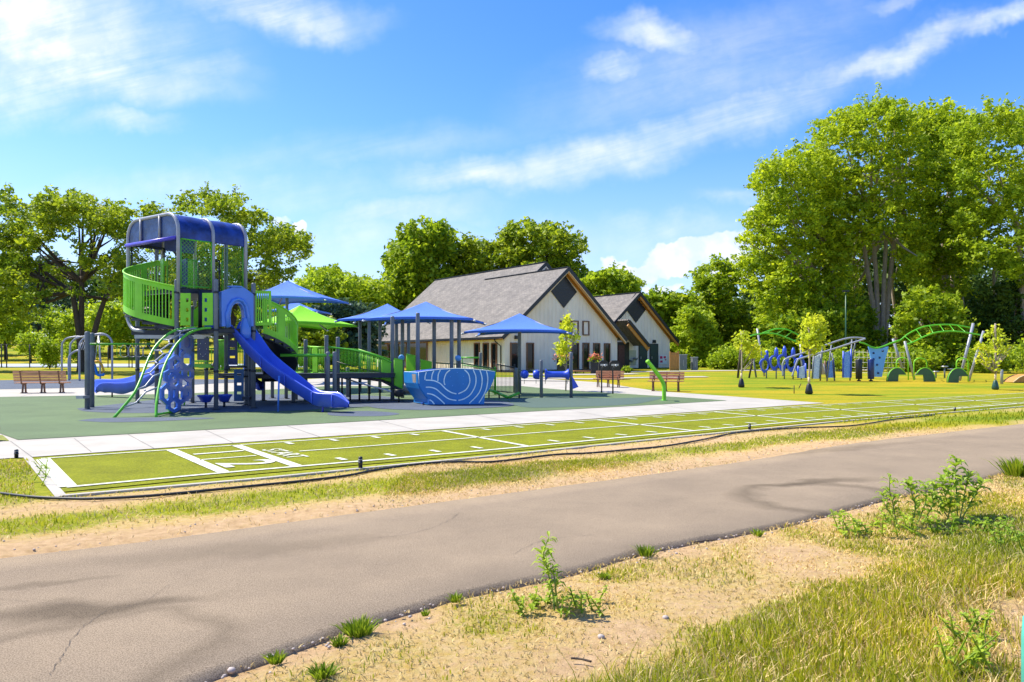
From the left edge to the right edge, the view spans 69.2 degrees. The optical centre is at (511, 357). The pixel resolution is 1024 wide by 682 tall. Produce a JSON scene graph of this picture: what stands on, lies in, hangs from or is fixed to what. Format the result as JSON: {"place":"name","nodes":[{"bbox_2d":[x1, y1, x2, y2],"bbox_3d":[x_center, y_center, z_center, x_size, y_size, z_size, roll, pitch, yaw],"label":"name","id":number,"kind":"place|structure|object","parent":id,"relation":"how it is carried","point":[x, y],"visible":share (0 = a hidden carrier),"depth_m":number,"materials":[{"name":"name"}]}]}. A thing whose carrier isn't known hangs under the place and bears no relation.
{"place":"outdoors","nodes":[
{"label":"outdoors","id":0,"kind":"place"},
{"bbox_2d":[0,379,233,388],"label":"sidewalk","id":1,"kind":"structure","parent":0,"point":[12,384],"depth_m":42.13,"materials":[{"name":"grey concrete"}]},
{"bbox_2d":[61,333,112,380],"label":"arched swing frame","id":2,"kind":"object","parent":1,"relation":"on","point":[78,351],"visible":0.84,"depth_m":44.47,"materials":[{"name":"white paint"}]},
{"bbox_2d":[0,364,320,366],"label":"court surface","id":3,"kind":"object","parent":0,"point":[148,365],"visible":0.23,"depth_m":77.98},
{"bbox_2d":[0,377,817,458],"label":"concrete path","id":4,"kind":"structure","parent":0,"point":[65,445],"depth_m":18.31,"materials":[{"name":"concrete"}]},
{"bbox_2d":[13,370,70,392],"bbox_3d":[-21.346,1.090,33.725,2.170,1.034,0.666,0,0,-11],"label":"park bench","id":5,"kind":"object","parent":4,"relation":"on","point":[58,375],"visible":0.98,"depth_m":33.54,"materials":[{"name":"brown wood"}]},
{"bbox_2d":[0,424,1023,681],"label":"asphalt path","id":6,"kind":"structure","parent":0,"point":[220,604],"depth_m":5.83,"materials":[{"name":"asphalt"}]},
{"bbox_2d":[0,337,1023,681],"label":"ground","id":7,"kind":"structure","parent":0,"point":[780,387],"depth_m":6.75,"materials":[{"name":"beige soil"}]},
{"bbox_2d":[0,182,32,328],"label":"spreading tree","id":8,"kind":"object","parent":7,"relation":"on","point":[8,198],"visible":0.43,"depth_m":57.90,"materials":[{"name":"green plant"}]},
{"bbox_2d":[0,304,39,359],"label":"hill tree","id":9,"kind":"object","parent":7,"relation":"on","point":[10,331],"visible":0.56,"depth_m":117.44,"materials":[{"name":"green plant"}]},
{"bbox_2d":[14,329,48,362],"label":"hill tree","id":10,"kind":"object","parent":7,"relation":"on","point":[32,338],"visible":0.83,"depth_m":107.29,"materials":[{"name":"green plant"}]},
{"bbox_2d":[14,268,62,343],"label":"hill tree","id":11,"kind":"object","parent":7,"relation":"on","point":[39,326],"visible":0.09,"depth_m":149.22,"materials":[{"name":"green plant"}]},
{"bbox_2d":[23,457,64,496],"bbox_3d":[-6.492,1.596,10.247,0.121,0.001,4.314,0,0,-37],"label":"path border","id":12,"kind":"object","parent":7,"relation":"on","point":[53,487],"visible":0.83,"depth_m":9.64,"materials":[{"name":"concrete"}]},
{"bbox_2d":[33,334,65,368],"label":"bush","id":13,"kind":"object","parent":7,"relation":"on","point":[49,357],"visible":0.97,"depth_m":65.65,"materials":[{"name":"green plant"}]},
{"bbox_2d":[36,301,72,350],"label":"hill tree","id":14,"kind":"object","parent":7,"relation":"on","point":[48,322],"visible":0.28,"depth_m":135.92,"materials":[{"name":"green plant"}]},
{"bbox_2d":[32,250,88,325],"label":"hill tree","id":15,"kind":"object","parent":7,"relation":"on","point":[57,254],"visible":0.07,"depth_m":174.72,"materials":[{"name":"green plant"}]},
{"bbox_2d":[0,344,132,367],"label":"court fence","id":16,"kind":"object","parent":7,"relation":"on","point":[107,366],"visible":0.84,"depth_m":69.99,"materials":[{"name":"black metal"}]},
{"bbox_2d":[49,307,89,348],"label":"hill tree","id":17,"kind":"object","parent":7,"relation":"on","point":[65,332],"visible":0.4,"depth_m":125.82,"materials":[{"name":"green plant"}]},
{"bbox_2d":[0,183,148,371],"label":"spreading tree","id":18,"kind":"object","parent":7,"relation":"on","point":[52,214],"visible":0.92,"depth_m":55.56,"materials":[{"name":"green plant"}]},
{"bbox_2d":[53,267,106,311],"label":"hill tree","id":19,"kind":"object","parent":7,"relation":"on","point":[89,288],"visible":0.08,"depth_m":186.98,"materials":[{"name":"green plant"}]},
{"bbox_2d":[62,340,102,362],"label":"bush","id":20,"kind":"object","parent":7,"relation":"on","point":[73,348],"visible":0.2,"depth_m":108.85,"materials":[{"name":"green plant"}]},
{"bbox_2d":[70,296,134,357],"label":"hill tree","id":21,"kind":"object","parent":7,"relation":"on","point":[113,311],"visible":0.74,"depth_m":120.55,"materials":[{"name":"green plant"}]},
{"bbox_2d":[136,181,315,369],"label":"spreading tree","id":22,"kind":"object","parent":7,"relation":"on","point":[275,239],"visible":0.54,"depth_m":61.18,"materials":[{"name":"green plant"}]},
{"bbox_2d":[261,649,286,664],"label":"grass tuft","id":23,"kind":"object","parent":7,"relation":"on","point":[277,659],"visible":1,"depth_m":3.90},
{"bbox_2d":[279,315,348,371],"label":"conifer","id":24,"kind":"object","parent":7,"relation":"on","point":[315,337],"visible":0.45,"depth_m":56.05,"materials":[{"name":"green plant"}]},
{"bbox_2d":[304,661,345,679],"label":"grass tuft","id":25,"kind":"object","parent":7,"relation":"on","point":[322,670],"visible":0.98,"depth_m":3.74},
{"bbox_2d":[301,297,389,370],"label":"round tree","id":26,"kind":"object","parent":7,"relation":"on","point":[339,311],"visible":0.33,"depth_m":59.91,"materials":[{"name":"green plant"}]},
{"bbox_2d":[293,262,398,318],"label":"round tree","id":27,"kind":"object","parent":7,"relation":"on","point":[334,282],"visible":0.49,"depth_m":87.55,"materials":[{"name":"green plant"}]},
{"bbox_2d":[330,612,381,637],"bbox_3d":[-0.882,1.565,4.307,0.322,0.090,0.272,0,0,-45],"label":"grass tuft","id":28,"kind":"object","parent":7,"relation":"on","point":[361,627],"visible":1,"depth_m":4.30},
{"bbox_2d":[0,386,724,439],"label":"rubber surface","id":29,"kind":"object","parent":7,"relation":"on","point":[29,417],"visible":0.55,"depth_m":20.77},
{"bbox_2d":[78,417,210,421],"bbox_3d":[-9.379,1.586,19.006,3.161,0.001,1.477,0,0,0],"label":"rubber patch","id":30,"kind":"object","parent":29,"relation":"on","point":[137,419],"visible":1,"depth_m":19.03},
{"bbox_2d":[77,394,400,412],"bbox_3d":[-8.646,1.586,26.671,9.908,0.001,10.773,0,0,0],"label":"rubber patch","id":31,"kind":"object","parent":29,"relation":"on","point":[232,405],"visible":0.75,"depth_m":24.10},
{"bbox_2d":[76,332,155,408],"bbox_3d":[-12.954,0.404,24.095,0.698,2.432,2.839,0,0,22],"label":"ring ladder","id":32,"kind":"object","parent":31,"relation":"on","point":[89,395],"visible":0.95,"depth_m":23.63,"materials":[{"name":"metal"}]},
{"bbox_2d":[280,352,336,391],"bbox_3d":[-6.560,0.714,23.966,1.786,1.812,0.146,0,0,-3],"label":"balance rail","id":33,"kind":"object","parent":31,"relation":"on","point":[328,355],"visible":0.88,"depth_m":23.94,"materials":[{"name":"metal"}]},
{"bbox_2d":[295,335,431,400],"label":"ramp walkway","id":34,"kind":"structure","parent":31,"relation":"on","point":[385,365],"depth_m":26.83,"materials":[{"name":"paint"}]},
{"bbox_2d":[95,212,394,417],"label":"play tower","id":35,"kind":"structure","parent":29,"relation":"on","point":[179,235],"depth_m":23.30,"materials":[{"name":"paint"}]},
{"bbox_2d":[257,281,350,309],"bbox_3d":[-10.921,-1.150,37.800,4.680,5.541,3.808,0,0,0],"label":"shade canopy","id":36,"kind":"object","parent":29,"relation":"on","point":[286,293],"visible":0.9,"depth_m":37.33,"materials":[{"name":"blue fabric"}]},
{"bbox_2d":[256,305,357,390],"bbox_3d":[-9.786,-0.426,35.000,4.423,4.092,6.627,0,0,35],"label":"shade canopy","id":37,"kind":"object","parent":29,"relation":"on","point":[306,317],"visible":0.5,"depth_m":34.63,"materials":[{"name":"fabric"}]},
{"bbox_2d":[327,411,398,415],"bbox_3d":[-4.278,1.586,21.106,2.210,0.001,1.994,0,0,0],"label":"rubber patch","id":38,"kind":"object","parent":29,"relation":"on","point":[360,413],"visible":1,"depth_m":21.08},
{"bbox_2d":[334,304,430,393],"bbox_3d":[-5.627,-0.419,33.800,4.055,4.078,3.808,0,0,0],"label":"shade canopy","id":39,"kind":"object","parent":29,"relation":"on","point":[382,310],"visible":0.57,"depth_m":33.22,"materials":[{"name":"blue fabric"}]},
{"bbox_2d":[362,302,486,400],"bbox_3d":[-3.250,-0.278,28.615,4.409,3.795,4.178,0,0,0],"label":"shade canopy","id":40,"kind":"object","parent":29,"relation":"on","point":[425,312],"visible":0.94,"depth_m":27.67,"materials":[{"name":"blue fabric"}]},
{"bbox_2d":[361,400,513,409],"bbox_3d":[-2.465,1.582,25.421,5.153,0.001,5.230,0,0,-28],"label":"rubber patch","id":41,"kind":"object","parent":29,"relation":"on","point":[407,404],"visible":0.78,"depth_m":24.54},
{"bbox_2d":[404,368,494,404],"bbox_3d":[-2.167,1.014,25.333,3.144,1.340,1.388,0,0,-3],"label":"boat panel","id":42,"kind":"object","parent":41,"relation":"on","point":[440,386],"visible":0.98,"depth_m":24.68,"materials":[{"name":"blue plastic"}]},
{"bbox_2d":[436,362,515,394],"bbox_3d":[-1.387,0.905,31.727,1.032,1.454,5.562,0,0,38],"label":"ramp fence","id":43,"kind":"object","parent":29,"relation":"on","point":[486,368],"visible":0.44,"depth_m":31.93,"materials":[{"name":"metal"}]},
{"bbox_2d":[461,313,573,393],"bbox_3d":[0.378,-0.156,32.349,4.976,3.552,3.499,0,0,0],"label":"shade canopy","id":44,"kind":"object","parent":29,"relation":"on","point":[519,323],"visible":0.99,"depth_m":31.66,"materials":[{"name":"blue fabric"}]},
{"bbox_2d":[552,310,580,390],"bbox_3d":[2.593,-0.342,35.468,1.362,3.884,2.010,0,0,0],"label":"sapling","id":45,"kind":"object","parent":29,"relation":"on","point":[567,327],"visible":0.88,"depth_m":35.28,"materials":[{"name":"green plant"}]},
{"bbox_2d":[507,397,660,407],"bbox_3d":[2.877,1.586,26.832,6.144,0.001,6.595,0,0,0],"label":"rubber patch","id":46,"kind":"object","parent":29,"relation":"on","point":[547,402],"visible":0.96,"depth_m":26.85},
{"bbox_2d":[517,352,577,397],"bbox_3d":[1.191,0.704,30.096,3.253,1.832,1.116,0,0,37],"label":"roller table","id":47,"kind":"object","parent":46,"relation":"on","point":[538,374],"visible":0.98,"depth_m":29.46,"materials":[{"name":"paint"}]},
{"bbox_2d":[377,214,462,325],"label":"columnar tree","id":48,"kind":"object","parent":7,"relation":"on","point":[415,258],"visible":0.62,"depth_m":91.35,"materials":[{"name":"green plant"}]},
{"bbox_2d":[0,414,934,499],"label":"drain hose","id":49,"kind":"object","parent":7,"relation":"on","point":[192,491],"visible":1,"depth_m":10.26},
{"bbox_2d":[445,231,508,275],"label":"roadside tree","id":50,"kind":"object","parent":7,"relation":"on","point":[476,255],"visible":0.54,"depth_m":95.75,"materials":[{"name":"green plant"}]},
{"bbox_2d":[3,443,974,681],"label":"pebbles","id":51,"kind":"object","parent":7,"relation":"on","point":[312,642],"visible":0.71,"depth_m":6.12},
{"bbox_2d":[377,261,627,371],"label":"park building","id":52,"kind":"structure","parent":7,"relation":"on","point":[544,292],"depth_m":60.82,"materials":[{"name":"grey"}]},
{"bbox_2d":[526,343,533,369],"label":"window","id":53,"kind":"structure","parent":52,"relation":"in","point":[529,346],"depth_m":57.37,"materials":[{"name":"black glass"}]},
{"bbox_2d":[582,343,589,369],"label":"window","id":54,"kind":"structure","parent":52,"relation":"in","point":[585,346],"depth_m":60.82,"materials":[{"name":"black glass"}]},
{"bbox_2d":[0,406,1023,681],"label":"grass","id":55,"kind":"structure","parent":7,"relation":"on","point":[990,556],"depth_m":4.79,"materials":[{"name":"plant"}]},
{"bbox_2d":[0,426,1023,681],"bbox_3d":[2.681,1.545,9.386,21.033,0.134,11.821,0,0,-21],"label":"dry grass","id":56,"kind":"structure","parent":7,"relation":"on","point":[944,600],"depth_m":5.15,"materials":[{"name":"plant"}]},
{"bbox_2d":[33,393,1023,491],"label":"artificial turf","id":57,"kind":"structure","parent":7,"relation":"on","point":[105,467],"depth_m":14.00,"materials":[{"name":"plastic"}]},
{"bbox_2d":[36,458,75,486],"bbox_3d":[-6.424,1.590,10.414,0.200,0.001,3.120,0,0,-37],"label":"lane line","id":58,"kind":"object","parent":57,"relation":"on","point":[58,476],"visible":0.88,"depth_m":10.10,"materials":[{"name":"paint"}]},
{"bbox_2d":[167,449,229,472],"bbox_3d":[-4.937,1.590,11.564,0.170,0.001,3.134,0,0,-37],"label":"lane line","id":59,"kind":"object","parent":57,"relation":"on","point":[215,468],"visible":1,"depth_m":11.37,"materials":[{"name":"paint"}]},
{"bbox_2d":[232,445,299,465],"bbox_3d":[-4.100,1.590,12.223,0.170,0.001,3.214,0,0,-36],"label":"lane line","id":60,"kind":"object","parent":57,"relation":"on","point":[275,458],"visible":1,"depth_m":12.06,"materials":[{"name":"paint"}]},
{"bbox_2d":[41,393,1013,458],"bbox_3d":[13.482,1.540,26.769,51.537,0.100,0.730,0,0,-35],"label":"lane line","id":61,"kind":"object","parent":57,"relation":"on","point":[445,430],"visible":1,"depth_m":15.77,"materials":[{"name":"paint"}]},
{"bbox_2d":[67,403,1018,486],"bbox_3d":[11.909,1.590,21.717,42.932,0.001,0.486,0,0,-35],"label":"lane line","id":62,"kind":"object","parent":57,"relation":"on","point":[464,451],"visible":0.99,"depth_m":12.19,"materials":[{"name":"paint"}]},
{"bbox_2d":[284,396,993,459],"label":"painted line markings","id":63,"kind":"object","parent":57,"relation":"on","point":[586,437],"visible":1,"depth_m":15.35,"materials":[{"name":"paint"}]},
{"bbox_2d":[303,397,1021,450],"bbox_3d":[8.378,1.590,21.367,29.665,0.001,0.420,0,0,-35],"label":"lane line","id":64,"kind":"object","parent":57,"relation":"on","point":[602,427],"visible":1,"depth_m":16.43,"materials":[{"name":"paint"}]},
{"bbox_2d":[493,216,590,277],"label":"roadside tree","id":65,"kind":"object","parent":7,"relation":"on","point":[551,245],"visible":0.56,"depth_m":93.91,"materials":[{"name":"green plant"}]},
{"bbox_2d":[65,406,1023,496],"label":"lane kerb","id":66,"kind":"structure","parent":7,"relation":"on","point":[234,480],"depth_m":11.03,"materials":[{"name":"concrete"}]},
{"bbox_2d":[531,531,565,610],"bbox_3d":[0.239,1.357,4.728,0.252,0.513,0.283,0,0,0],"label":"tall seedling","id":67,"kind":"object","parent":7,"relation":"on","point":[547,571],"visible":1,"depth_m":4.71,"materials":[{"name":"green plant"}]},
{"bbox_2d":[507,585,608,616],"bbox_3d":[0.302,1.526,4.752,0.670,0.179,0.372,0,0,0],"label":"ground weed","id":68,"kind":"object","parent":7,"relation":"on","point":[574,601],"visible":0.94,"depth_m":4.67,"materials":[{"name":"green plant"}]},
{"bbox_2d":[593,370,623,387],"bbox_3d":[5.103,1.142,39.171,1.534,0.930,0.640,0,0,23],"label":"park bench","id":69,"kind":"object","parent":7,"relation":"on","point":[607,373],"visible":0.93,"depth_m":39.22,"materials":[{"name":"brown wood"}]},
{"bbox_2d":[578,260,646,295],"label":"round tree","id":70,"kind":"object","parent":7,"relation":"on","point":[609,280],"visible":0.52,"depth_m":86.01,"materials":[{"name":"green plant"}]},
{"bbox_2d":[594,292,679,368],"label":"restroom wing","id":71,"kind":"structure","parent":7,"relation":"on","point":[641,324],"depth_m":68.76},
{"bbox_2d":[648,372,683,391],"bbox_3d":[7.357,1.142,35.469,1.657,0.930,0.639,0,0,21],"label":"park bench","id":72,"kind":"object","parent":7,"relation":"on","point":[666,377],"visible":0.92,"depth_m":35.54,"materials":[{"name":"brown wood"}]},
{"bbox_2d":[643,284,718,364],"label":"dark tree","id":73,"kind":"object","parent":7,"relation":"on","point":[664,304],"visible":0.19,"depth_m":79.49,"materials":[{"name":"green plant"}]},
{"bbox_2d":[670,303,722,367],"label":"airy tree","id":74,"kind":"object","parent":7,"relation":"on","point":[696,331],"visible":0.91,"depth_m":71.71,"materials":[{"name":"green plant"}]},
{"bbox_2d":[702,355,732,368],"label":"bush","id":75,"kind":"object","parent":7,"relation":"on","point":[711,361],"visible":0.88,"depth_m":65.58,"materials":[{"name":"green plant"}]},
{"bbox_2d":[683,252,762,352],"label":"airy tree","id":76,"kind":"object","parent":7,"relation":"on","point":[727,311],"visible":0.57,"depth_m":84.85,"materials":[{"name":"green plant"}]},
{"bbox_2d":[706,342,756,368],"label":"bush","id":77,"kind":"object","parent":7,"relation":"on","point":[730,353],"visible":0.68,"depth_m":65.25,"materials":[{"name":"green plant"}]},
{"bbox_2d":[730,325,766,386],"bbox_3d":[12.374,-0.086,38.956,1.693,3.287,1.939,0,0,0],"label":"sapling","id":78,"kind":"object","parent":7,"relation":"on","point":[742,344],"visible":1,"depth_m":38.90,"materials":[{"name":"green plant"}]},
{"bbox_2d":[748,343,790,369],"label":"bush","id":79,"kind":"object","parent":7,"relation":"on","point":[771,353],"visible":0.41,"depth_m":63.47,"materials":[{"name":"green plant"}]},
{"bbox_2d":[737,328,801,377],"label":"arch ladder","id":80,"kind":"object","parent":7,"relation":"on","point":[758,336],"visible":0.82,"depth_m":47.95,"materials":[{"name":"metal"}]},
{"bbox_2d":[728,134,851,336],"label":"cottonwood","id":81,"kind":"object","parent":7,"relation":"on","point":[768,216],"visible":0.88,"depth_m":70.43,"materials":[{"name":"green plant"}]},
{"bbox_2d":[795,312,831,393],"bbox_3d":[13.156,-0.200,32.651,1.271,3.601,2.054,0,0,0],"label":"sapling","id":82,"kind":"object","parent":7,"relation":"on","point":[813,336],"visible":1,"depth_m":32.38,"materials":[{"name":"green plant"}]},
{"bbox_2d":[746,302,888,368],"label":"understory tree","id":83,"kind":"object","parent":7,"relation":"on","point":[860,320],"visible":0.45,"depth_m":67.53,"materials":[{"name":"green plant"}]},
{"bbox_2d":[782,337,865,380],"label":"rising rail","id":84,"kind":"object","parent":7,"relation":"on","point":[818,368],"visible":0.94,"depth_m":44.20,"materials":[{"name":"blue metal"}]},
{"bbox_2d":[811,346,868,371],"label":"bush","id":85,"kind":"object","parent":7,"relation":"on","point":[837,357],"visible":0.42,"depth_m":59.12,"materials":[{"name":"green plant"}]},
{"bbox_2d":[799,82,949,365],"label":"cottonwood","id":86,"kind":"object","parent":7,"relation":"on","point":[872,204],"visible":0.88,"depth_m":72.08,"materials":[{"name":"green plant"}]},
{"bbox_2d":[730,217,1020,364],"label":"wood","id":87,"kind":"object","parent":7,"relation":"on","point":[899,287],"visible":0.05,"depth_m":89.75,"materials":[{"name":"green plant"}]},
{"bbox_2d":[859,340,899,376],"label":"climbing wall","id":88,"kind":"structure","parent":7,"relation":"on","point":[878,355],"depth_m":46.00,"materials":[{"name":"blue plastic"}]},
{"bbox_2d":[873,473,903,524],"bbox_3d":[3.611,1.359,7.093,0.301,0.510,0.292,0,0,0],"label":"leafy weed","id":89,"kind":"object","parent":7,"relation":"on","point":[885,491],"visible":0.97,"depth_m":7.08,"materials":[{"name":"green plant"}]},
{"bbox_2d":[886,357,908,380],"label":"arch hurdle","id":90,"kind":"object","parent":7,"relation":"on","point":[893,374],"visible":1,"depth_m":44.20,"materials":[{"name":"green paint"}]},
{"bbox_2d":[865,341,949,371],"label":"bush","id":91,"kind":"object","parent":7,"relation":"on","point":[917,352],"visible":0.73,"depth_m":56.88,"materials":[{"name":"green plant"}]},
{"bbox_2d":[827,509,1012,536],"bbox_3d":[3.783,1.498,6.917,1.720,0.273,0.661,0,0,0],"label":"ground weed","id":92,"kind":"object","parent":7,"relation":"on","point":[929,521],"visible":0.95,"depth_m":6.75,"materials":[{"name":"green plant"}]},
{"bbox_2d":[898,476,943,524],"bbox_3d":[3.919,1.375,7.108,0.598,0.478,0.272,0,0,-29],"label":"leafy weed","id":93,"kind":"object","parent":7,"relation":"on","point":[917,505],"visible":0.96,"depth_m":7.10,"materials":[{"name":"green plant"}]},
{"bbox_2d":[913,358,935,381],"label":"arch hurdle","id":94,"kind":"object","parent":7,"relation":"on","point":[928,374],"visible":1,"depth_m":43.80,"materials":[{"name":"green paint"}]},
{"bbox_2d":[887,279,980,370],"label":"understory tree","id":95,"kind":"object","parent":7,"relation":"on","point":[916,306],"visible":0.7,"depth_m":61.99,"materials":[{"name":"green plant"}]},
{"bbox_2d":[892,323,984,380],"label":"monkey bars","id":96,"kind":"object","parent":7,"relation":"on","point":[970,333],"visible":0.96,"depth_m":44.96,"materials":[{"name":"green paint"}]},
{"bbox_2d":[907,95,990,363],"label":"cottonwood","id":97,"kind":"object","parent":7,"relation":"on","point":[947,262],"visible":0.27,"depth_m":78.08,"materials":[{"name":"green plant"}]},
{"bbox_2d":[920,454,993,519],"bbox_3d":[4.463,1.291,7.383,0.820,0.647,0.392,0,0,-27],"label":"leafy weed","id":98,"kind":"object","parent":7,"relation":"on","point":[948,503],"visible":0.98,"depth_m":7.38,"materials":[{"name":"green plant"}]},
{"bbox_2d":[946,358,968,382],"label":"arch hurdle","id":99,"kind":"object","parent":7,"relation":"on","point":[954,374],"visible":1,"depth_m":43.20,"materials":[{"name":"green paint"}]},
{"bbox_2d":[933,610,1001,679],"bbox_3d":[2.403,1.465,3.946,0.304,0.329,0.691,0,0,28],"label":"ground weed","id":100,"kind":"object","parent":7,"relation":"on","point":[979,653],"visible":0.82,"depth_m":3.81,"materials":[{"name":"green plant"}]},
{"bbox_2d":[959,608,994,632],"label":"yellow weed","id":101,"kind":"object","parent":7,"relation":"on","point":[970,621],"visible":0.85,"depth_m":4.28,"materials":[{"name":"green plant"}]},
{"bbox_2d":[935,92,1023,366],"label":"cottonwood","id":102,"kind":"object","parent":7,"relation":"on","point":[971,208],"visible":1,"depth_m":66.53,"materials":[{"name":"green plant"}]},
{"bbox_2d":[950,341,1023,372],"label":"bush","id":103,"kind":"object","parent":7,"relation":"on","point":[979,367],"visible":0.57,"depth_m":54.51,"materials":[{"name":"green plant"}]},
{"bbox_2d":[959,272,1023,367],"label":"understory tree","id":104,"kind":"object","parent":7,"relation":"on","point":[1006,302],"visible":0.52,"depth_m":69.60,"materials":[{"name":"green plant"}]},
{"bbox_2d":[972,323,1012,389],"bbox_3d":[24.002,-0.061,36.876,1.849,3.299,2.216,0,0,0],"label":"sapling","id":105,"kind":"object","parent":7,"relation":"on","point":[996,340],"visible":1,"depth_m":36.97,"materials":[{"name":"green plant"}]},
{"bbox_2d":[981,455,1023,477],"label":"grass tuft","id":106,"kind":"object","parent":7,"relation":"on","point":[1015,468],"visible":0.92,"depth_m":9.98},
{"bbox_2d":[988,518,1023,555],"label":"ground weed","id":107,"kind":"object","parent":7,"relation":"on","point":[1010,532],"visible":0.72,"depth_m":6.21,"materials":[{"name":"green plant"}]},
{"bbox_2d":[1004,334,1023,371],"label":"bush","id":108,"kind":"object","parent":7,"relation":"on","point":[1020,350],"visible":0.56,"depth_m":56.00,"materials":[{"name":"green plant"}]},
{"bbox_2d":[0,0,1023,338],"label":"sky","id":109,"kind":"structure","parent":0,"point":[642,126],"materials":[{"name":"blue"}]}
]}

